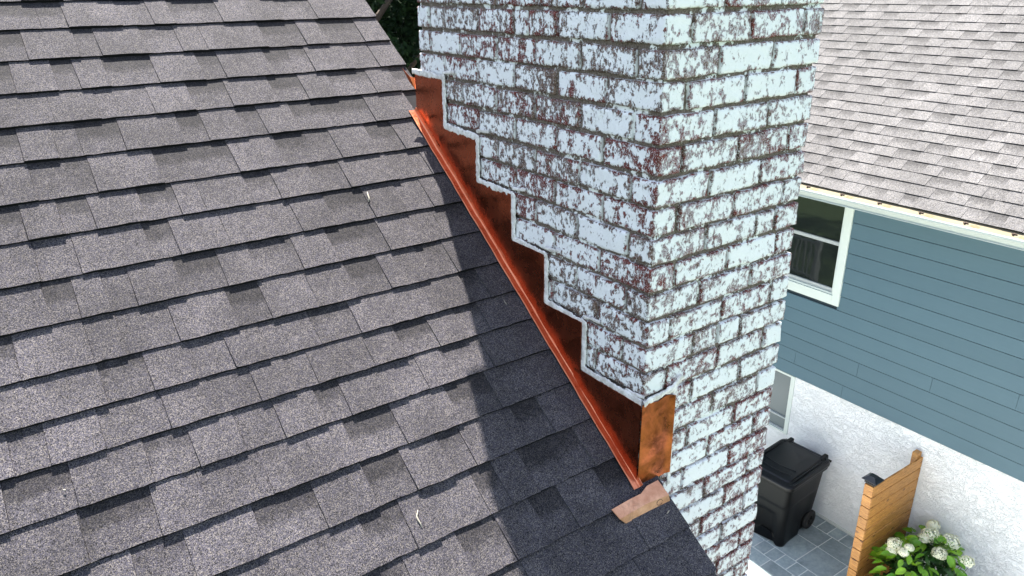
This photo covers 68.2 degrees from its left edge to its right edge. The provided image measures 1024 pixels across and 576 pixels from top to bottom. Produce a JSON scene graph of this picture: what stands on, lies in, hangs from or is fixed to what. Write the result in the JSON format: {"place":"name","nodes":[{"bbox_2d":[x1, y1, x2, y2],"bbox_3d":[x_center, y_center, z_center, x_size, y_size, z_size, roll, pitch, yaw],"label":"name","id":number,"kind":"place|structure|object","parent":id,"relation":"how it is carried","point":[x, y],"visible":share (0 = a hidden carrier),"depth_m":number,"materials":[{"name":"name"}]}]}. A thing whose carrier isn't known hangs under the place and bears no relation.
{"place":"outdoors","nodes":[
{"label":"outdoors","id":0,"kind":"place"},
{"bbox_2d":[0,0,716,575],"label":"house","id":1,"kind":"structure","parent":0,"point":[246,328],"depth_m":1.82,"materials":[{"name":"grey"}]},
{"bbox_2d":[612,480,669,522],"bbox_3d":[0.316,0.531,1.867,0.175,0.048,0.039,-15,26,-32],"label":"copper scrap","id":2,"kind":"object","parent":1,"relation":"on","point":[653,495],"visible":1,"depth_m":1.86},
{"bbox_2d":[745,515,853,575],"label":"patio","id":3,"kind":"structure","parent":0,"point":[819,546],"depth_m":9.12,"materials":[{"name":"tile"}]},
{"bbox_2d":[753,437,831,546],"bbox_3d":[3.366,2.551,9.384,0.922,1.021,0.680,-17,27,-35],"label":"wheelie bin","id":4,"kind":"object","parent":3,"relation":"on","point":[791,476],"visible":0.89,"depth_m":9.14,"materials":[{"name":"black plastic"}]},
{"bbox_2d":[847,449,922,575],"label":"privacy fence","id":5,"kind":"object","parent":3,"relation":"on","point":[885,510],"visible":0.89,"depth_m":8.26,"materials":[{"name":"brown wood"}]},
{"bbox_2d":[867,519,974,575],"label":"hydrangea bush","id":6,"kind":"object","parent":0,"point":[898,548],"visible":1,"depth_m":8.03,"materials":[{"name":"green plant"}]},
{"label":"ground","id":7,"kind":"structure","parent":0,"visible":0},
{"bbox_2d":[366,0,422,77],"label":"broadleaf tree","id":8,"kind":"object","parent":7,"relation":"on","point":[408,53],"visible":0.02,"depth_m":11.16,"materials":[{"name":"green plant"}]},
{"bbox_2d":[377,0,414,46],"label":"broadleaf tree","id":9,"kind":"object","parent":7,"relation":"on","point":[393,22],"visible":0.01,"depth_m":13.91,"materials":[{"name":"green plant"}]},
{"bbox_2d":[402,0,824,575],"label":"chimney","id":10,"kind":"object","parent":7,"relation":"on","point":[624,178],"visible":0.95,"depth_m":1.86,"materials":[{"name":"brick"}]},
{"bbox_2d":[762,0,1023,575],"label":"neighbour house","id":11,"kind":"structure","parent":7,"relation":"on","point":[902,335],"depth_m":8.20,"materials":[{"name":"blue"}]},
{"bbox_2d":[768,368,795,434],"bbox_3d":[3.354,1.379,10.133,0.070,0.855,0.955,-15,26,-31],"label":"window","id":12,"kind":"structure","parent":11,"relation":"in","point":[783,385],"depth_m":9.91,"materials":[{"name":"white glass"}]},
{"bbox_2d":[784,196,854,306],"bbox_3d":[3.541,-0.531,8.991,0.070,1.282,1.005,-15,26,-31],"label":"window","id":13,"kind":"structure","parent":11,"relation":"in","point":[822,230],"depth_m":8.92,"materials":[{"name":"clear glass"}]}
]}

